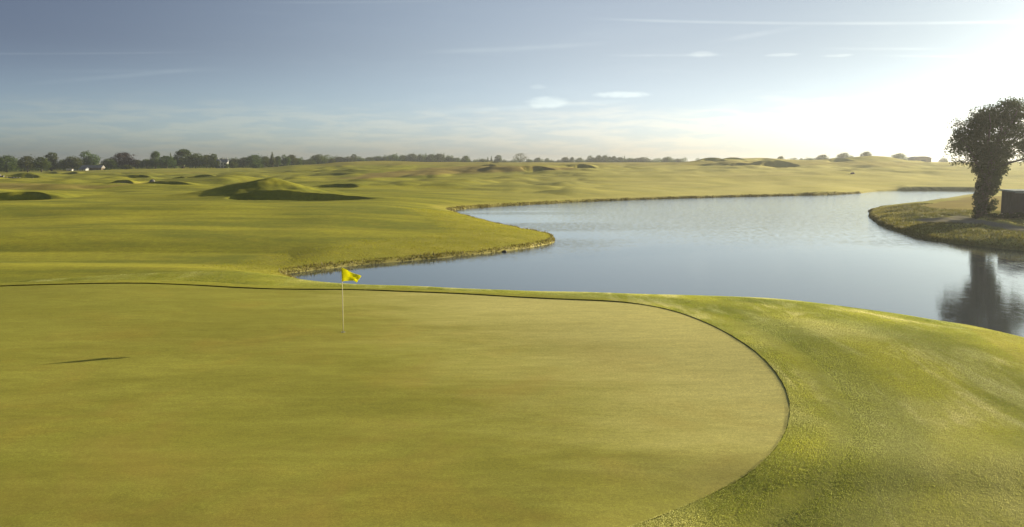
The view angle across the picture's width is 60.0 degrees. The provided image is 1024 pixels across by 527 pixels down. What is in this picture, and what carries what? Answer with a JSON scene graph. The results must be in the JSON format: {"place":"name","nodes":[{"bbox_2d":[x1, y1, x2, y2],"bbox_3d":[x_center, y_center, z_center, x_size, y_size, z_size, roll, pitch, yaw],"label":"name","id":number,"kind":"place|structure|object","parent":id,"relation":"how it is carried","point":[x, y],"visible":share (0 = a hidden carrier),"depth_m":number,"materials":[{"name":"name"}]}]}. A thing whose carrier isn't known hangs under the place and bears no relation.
{"place":"outdoors","nodes":[
{"label":"outdoors","id":0,"kind":"place"},
{"bbox_2d":[0,156,1023,526],"bbox_3d":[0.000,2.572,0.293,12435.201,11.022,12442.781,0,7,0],"label":"ground","id":1,"kind":"structure","parent":0,"point":[88,224],"depth_m":68.74,"materials":[{"name":"green plant"}]},
{"bbox_2d":[0,155,24,171],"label":"tree","id":2,"kind":"object","parent":1,"relation":"on","point":[11,164],"visible":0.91,"depth_m":534.34,"materials":[{"name":"green plant"}]},
{"bbox_2d":[16,156,34,171],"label":"tree","id":3,"kind":"object","parent":1,"relation":"on","point":[23,164],"visible":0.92,"depth_m":520.38,"materials":[{"name":"green plant"}]},
{"bbox_2d":[31,157,51,171],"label":"tree","id":4,"kind":"object","parent":1,"relation":"on","point":[37,163],"visible":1,"depth_m":510.65,"materials":[{"name":"green plant"}]},
{"bbox_2d":[43,152,58,170],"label":"tree","id":5,"kind":"object","parent":1,"relation":"on","point":[50,158],"visible":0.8,"depth_m":555.79,"materials":[{"name":"green plant"}]},
{"bbox_2d":[57,159,65,170],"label":"tree","id":6,"kind":"object","parent":1,"relation":"on","point":[59,165],"visible":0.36,"depth_m":571.18,"materials":[{"name":"green plant"}]},
{"bbox_2d":[60,156,83,168],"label":"tree","id":7,"kind":"object","parent":1,"relation":"on","point":[73,162],"visible":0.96,"depth_m":560.45,"materials":[{"name":"green plant"}]},
{"bbox_2d":[80,150,100,164],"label":"tree","id":8,"kind":"object","parent":1,"relation":"on","point":[91,159],"visible":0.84,"depth_m":584.47,"materials":[{"name":"green plant"}]},
{"bbox_2d":[80,165,104,169],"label":"barn","id":9,"kind":"structure","parent":1,"relation":"on","point":[95,167],"depth_m":530.17,"materials":[{"name":"stone"}]},
{"bbox_2d":[100,159,117,168],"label":"tree","id":10,"kind":"object","parent":1,"relation":"on","point":[108,163],"visible":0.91,"depth_m":545.96,"materials":[{"name":"green plant"}]},
{"bbox_2d":[108,151,138,168],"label":"tree","id":11,"kind":"object","parent":1,"relation":"on","point":[119,159],"visible":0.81,"depth_m":554.25,"materials":[{"name":"green plant"}]},
{"bbox_2d":[120,164,131,168],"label":"tree","id":12,"kind":"object","parent":1,"relation":"on","point":[127,166],"visible":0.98,"depth_m":531.59,"materials":[{"name":"green plant"}]},
{"bbox_2d":[138,159,151,167],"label":"tree","id":13,"kind":"object","parent":1,"relation":"on","point":[145,163],"visible":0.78,"depth_m":570.39,"materials":[{"name":"green plant"}]},
{"bbox_2d":[147,151,161,168],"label":"tree","id":14,"kind":"object","parent":1,"relation":"on","point":[154,161],"visible":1,"depth_m":559.73,"materials":[{"name":"green plant"}]},
{"bbox_2d":[0,156,316,171],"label":"woodland","id":15,"kind":"object","parent":1,"relation":"on","point":[159,166],"visible":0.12,"depth_m":596.69,"materials":[{"name":"green plant"}]},
{"bbox_2d":[157,154,176,167],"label":"tree","id":16,"kind":"object","parent":1,"relation":"on","point":[167,160],"visible":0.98,"depth_m":565.09,"materials":[{"name":"green plant"}]},
{"bbox_2d":[173,149,191,167],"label":"tree","id":17,"kind":"object","parent":1,"relation":"on","point":[180,154],"visible":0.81,"depth_m":573.23,"materials":[{"name":"green plant"}]},
{"bbox_2d":[182,153,208,167],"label":"tree","id":18,"kind":"object","parent":1,"relation":"on","point":[196,157],"visible":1,"depth_m":554.49,"materials":[{"name":"green plant"}]},
{"bbox_2d":[197,153,211,167],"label":"tree","id":19,"kind":"object","parent":1,"relation":"on","point":[206,157],"visible":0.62,"depth_m":560.30,"materials":[{"name":"green plant"}]},
{"bbox_2d":[208,153,216,167],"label":"tree","id":20,"kind":"object","parent":1,"relation":"on","point":[212,160],"visible":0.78,"depth_m":555.27,"materials":[{"name":"green plant"}]},
{"bbox_2d":[213,161,219,167],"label":"tree","id":21,"kind":"object","parent":1,"relation":"on","point":[216,164],"visible":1,"depth_m":531.20,"materials":[{"name":"green plant"}]},
{"bbox_2d":[216,157,228,167],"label":"manor house","id":22,"kind":"structure","parent":1,"relation":"on","point":[223,162],"depth_m":542.91,"materials":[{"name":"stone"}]},
{"bbox_2d":[228,161,237,167],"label":"tree","id":23,"kind":"object","parent":1,"relation":"on","point":[233,165],"visible":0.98,"depth_m":536.15,"materials":[{"name":"green plant"}]},
{"bbox_2d":[237,156,248,167],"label":"tree","id":24,"kind":"object","parent":1,"relation":"on","point":[243,161],"visible":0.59,"depth_m":595.36,"materials":[{"name":"green plant"}]},
{"bbox_2d":[243,153,264,164],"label":"tree","id":25,"kind":"object","parent":1,"relation":"on","point":[254,158],"visible":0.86,"depth_m":569.62,"materials":[{"name":"green plant"}]},
{"bbox_2d":[249,162,263,167],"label":"tree","id":26,"kind":"object","parent":1,"relation":"on","point":[256,165],"visible":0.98,"depth_m":540.91,"materials":[{"name":"green plant"}]},
{"bbox_2d":[260,155,269,166],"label":"tree","id":27,"kind":"object","parent":1,"relation":"on","point":[266,159],"visible":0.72,"depth_m":585.47,"materials":[{"name":"green plant"}]},
{"bbox_2d":[269,152,276,166],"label":"tree","id":28,"kind":"object","parent":1,"relation":"on","point":[271,161],"visible":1,"depth_m":575.41,"materials":[{"name":"green plant"}]},
{"bbox_2d":[274,156,281,166],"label":"tree","id":29,"kind":"object","parent":1,"relation":"on","point":[277,159],"visible":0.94,"depth_m":579.99,"materials":[{"name":"green plant"}]},
{"bbox_2d":[280,154,290,165],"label":"tree","id":30,"kind":"object","parent":1,"relation":"on","point":[285,161],"visible":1,"depth_m":565.70,"materials":[{"name":"green plant"}]},
{"bbox_2d":[288,155,297,164],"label":"tree","id":31,"kind":"object","parent":1,"relation":"on","point":[293,159],"visible":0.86,"depth_m":570.20,"materials":[{"name":"green plant"}]},
{"bbox_2d":[294,158,302,164],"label":"tree","id":32,"kind":"object","parent":1,"relation":"on","point":[299,161],"visible":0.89,"depth_m":576.18,"materials":[{"name":"green plant"}]},
{"bbox_2d":[306,159,315,164],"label":"tree","id":33,"kind":"object","parent":1,"relation":"on","point":[311,162],"visible":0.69,"depth_m":615.06,"materials":[{"name":"green plant"}]},
{"bbox_2d":[310,154,327,163],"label":"tree","id":34,"kind":"object","parent":1,"relation":"on","point":[318,158],"visible":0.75,"depth_m":634.41,"materials":[{"name":"green plant"}]},
{"bbox_2d":[335,157,345,161],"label":"tree","id":35,"kind":"object","parent":1,"relation":"on","point":[339,159],"visible":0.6,"depth_m":792.70,"materials":[{"name":"green plant"}]},
{"bbox_2d":[343,156,353,161],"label":"tree","id":36,"kind":"object","parent":1,"relation":"on","point":[351,159],"visible":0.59,"depth_m":793.39,"materials":[{"name":"green plant"}]},
{"bbox_2d":[372,155,382,160],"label":"tree","id":37,"kind":"object","parent":1,"relation":"on","point":[376,158],"visible":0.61,"depth_m":813.47,"materials":[{"name":"green plant"}]},
{"bbox_2d":[203,205,553,275],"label":"rough grass","id":38,"kind":"structure","parent":1,"relation":"on","point":[453,214],"depth_m":67.82,"materials":[{"name":"green plant"}]},
{"bbox_2d":[380,156,390,160],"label":"tree","id":39,"kind":"object","parent":1,"relation":"on","point":[385,158],"visible":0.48,"depth_m":813.50,"materials":[{"name":"green plant"}]},
{"bbox_2d":[0,284,788,526],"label":"putting green","id":40,"kind":"object","parent":1,"relation":"on","point":[146,405],"visible":1,"depth_m":20.37,"materials":[{"name":"green plant"}]},
{"bbox_2d":[341,268,360,331],"bbox_3d":[-5.323,1.204,29.348,0.695,2.204,0.153,0,7,0],"label":"golf flag","id":41,"kind":"object","parent":40,"relation":"on","point":[347,275],"visible":1,"depth_m":29.26,"materials":[{"name":"fabric"}]},
{"bbox_2d":[387,154,402,160],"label":"tree","id":42,"kind":"object","parent":1,"relation":"on","point":[392,157],"visible":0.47,"depth_m":822.36,"materials":[{"name":"green plant"}]},
{"bbox_2d":[1,283,789,425],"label":"green edge","id":43,"kind":"object","parent":1,"relation":"on","point":[402,291],"visible":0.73,"depth_m":39.53,"materials":[{"name":"green plant"}]},
{"bbox_2d":[404,153,417,161],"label":"tree","id":44,"kind":"object","parent":1,"relation":"on","point":[412,158],"visible":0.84,"depth_m":823.52,"materials":[{"name":"green plant"}]},
{"bbox_2d":[415,153,425,161],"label":"tree","id":45,"kind":"object","parent":1,"relation":"on","point":[421,158],"visible":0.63,"depth_m":832.99,"materials":[{"name":"green plant"}]},
{"bbox_2d":[0,280,853,526],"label":"fringe","id":46,"kind":"object","parent":1,"relation":"on","point":[803,492],"visible":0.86,"depth_m":17.99,"materials":[{"name":"green plant"}]},
{"bbox_2d":[424,154,437,161],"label":"tree","id":47,"kind":"object","parent":1,"relation":"on","point":[431,157],"visible":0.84,"depth_m":827.92,"materials":[{"name":"green plant"}]},
{"bbox_2d":[435,153,444,161],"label":"tree","id":48,"kind":"object","parent":1,"relation":"on","point":[440,157],"visible":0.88,"depth_m":833.04,"materials":[{"name":"green plant"}]},
{"bbox_2d":[443,155,452,161],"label":"tree","id":49,"kind":"object","parent":1,"relation":"on","point":[448,159],"visible":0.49,"depth_m":823.24,"materials":[{"name":"green plant"}]},
{"bbox_2d":[449,158,460,161],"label":"tree","id":50,"kind":"object","parent":1,"relation":"on","point":[456,160],"visible":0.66,"depth_m":817.71,"materials":[{"name":"green plant"}]},
{"bbox_2d":[460,156,470,161],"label":"tree","id":51,"kind":"object","parent":1,"relation":"on","point":[464,158],"visible":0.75,"depth_m":753.53,"materials":[{"name":"green plant"}]},
{"bbox_2d":[494,155,501,161],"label":"tree","id":52,"kind":"object","parent":1,"relation":"on","point":[499,159],"visible":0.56,"depth_m":833.30,"materials":[{"name":"green plant"}]},
{"bbox_2d":[513,153,527,161],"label":"tree","id":53,"kind":"object","parent":1,"relation":"on","point":[516,158],"visible":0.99,"depth_m":753.87,"materials":[{"name":"green plant"}]},
{"bbox_2d":[533,158,542,161],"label":"tree","id":54,"kind":"object","parent":1,"relation":"on","point":[537,160],"visible":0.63,"depth_m":843.68,"materials":[{"name":"green plant"}]},
{"bbox_2d":[309,153,814,163],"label":"distant wood","id":55,"kind":"object","parent":1,"relation":"on","point":[683,159],"visible":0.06,"depth_m":887.22,"materials":[{"name":"green plant"}]},
{"bbox_2d":[560,156,569,161],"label":"tree","id":56,"kind":"object","parent":1,"relation":"on","point":[564,159],"visible":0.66,"depth_m":842.74,"materials":[{"name":"green plant"}]},
{"bbox_2d":[585,155,598,161],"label":"tree","id":57,"kind":"object","parent":1,"relation":"on","point":[590,158],"visible":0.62,"depth_m":833.45,"materials":[{"name":"green plant"}]},
{"bbox_2d":[600,155,609,161],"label":"tree","id":58,"kind":"object","parent":1,"relation":"on","point":[605,158],"visible":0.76,"depth_m":832.98,"materials":[{"name":"green plant"}]},
{"bbox_2d":[614,156,624,161],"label":"tree","id":59,"kind":"object","parent":1,"relation":"on","point":[618,159],"visible":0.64,"depth_m":822.69,"materials":[{"name":"green plant"}]},
{"bbox_2d":[633,157,653,161],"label":"tree","id":60,"kind":"object","parent":1,"relation":"on","point":[640,159],"visible":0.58,"depth_m":821.09,"materials":[{"name":"green plant"}]},
{"bbox_2d":[278,191,1023,278],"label":"shoreline grass","id":61,"kind":"structure","parent":1,"relation":"on","point":[910,231],"depth_m":81.42,"materials":[{"name":"green plant"}]},
{"bbox_2d":[660,157,673,161],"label":"tree","id":62,"kind":"object","parent":1,"relation":"on","point":[667,159],"visible":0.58,"depth_m":792.81,"materials":[{"name":"green plant"}]},
{"bbox_2d":[815,155,828,159],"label":"tree","id":63,"kind":"object","parent":1,"relation":"on","point":[821,157],"visible":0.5,"depth_m":604.46,"materials":[{"name":"green plant"}]},
{"bbox_2d":[837,152,850,157],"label":"tree","id":64,"kind":"object","parent":1,"relation":"on","point":[843,155],"visible":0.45,"depth_m":594.54,"materials":[{"name":"green plant"}]},
{"bbox_2d":[860,151,871,156],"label":"tree","id":65,"kind":"object","parent":1,"relation":"on","point":[866,153],"visible":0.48,"depth_m":555.26,"materials":[{"name":"green plant"}]},
{"bbox_2d":[891,153,908,159],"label":"tree","id":66,"kind":"object","parent":1,"relation":"on","point":[901,156],"visible":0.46,"depth_m":554.39,"materials":[{"name":"green plant"}]},
{"bbox_2d":[907,156,931,161],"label":"barn","id":67,"kind":"structure","parent":1,"relation":"on","point":[921,158],"depth_m":590.97,"materials":[{"name":"stone"}]},
{"bbox_2d":[938,157,947,161],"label":"tree","id":68,"kind":"object","parent":1,"relation":"on","point":[943,159],"visible":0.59,"depth_m":615.25,"materials":[{"name":"green plant"}]},
{"bbox_2d":[869,202,1023,246],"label":"bank grass","id":69,"kind":"structure","parent":1,"relation":"on","point":[902,209],"depth_m":83.40,"materials":[{"name":"green plant"}]},
{"bbox_2d":[943,96,1023,218],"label":"ivy tree","id":70,"kind":"object","parent":1,"relation":"on","point":[989,158],"visible":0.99,"depth_m":87.68,"materials":[{"name":"green plant"}]},
{"bbox_2d":[985,213,999,217],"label":"shrub","id":71,"kind":"object","parent":1,"relation":"on","point":[994,215],"visible":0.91,"depth_m":81.66,"materials":[{"name":"green plant"}]},
{"bbox_2d":[1000,213,1010,218],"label":"shrub","id":72,"kind":"object","parent":1,"relation":"on","point":[1006,215],"visible":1,"depth_m":81.59,"materials":[{"name":"green plant"}]},
{"bbox_2d":[999,189,1023,217],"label":"hut","id":73,"kind":"object","parent":1,"relation":"on","point":[1012,201],"visible":0.68,"depth_m":85.64,"materials":[{"name":"grey"}]},
{"bbox_2d":[1010,212,1023,218],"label":"shrub","id":74,"kind":"object","parent":1,"relation":"on","point":[1017,214],"visible":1,"depth_m":81.00,"materials":[{"name":"green plant"}]},
{"bbox_2d":[0,0,1023,162],"label":"sky","id":75,"kind":"structure","parent":0,"point":[554,80],"materials":[{"name":"blue"}]},
{"bbox_2d":[289,191,1023,336],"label":"water","id":76,"kind":"structure","parent":0,"point":[842,249],"depth_m":60.04,"materials":[{"name":"blue liquid"}]}
]}

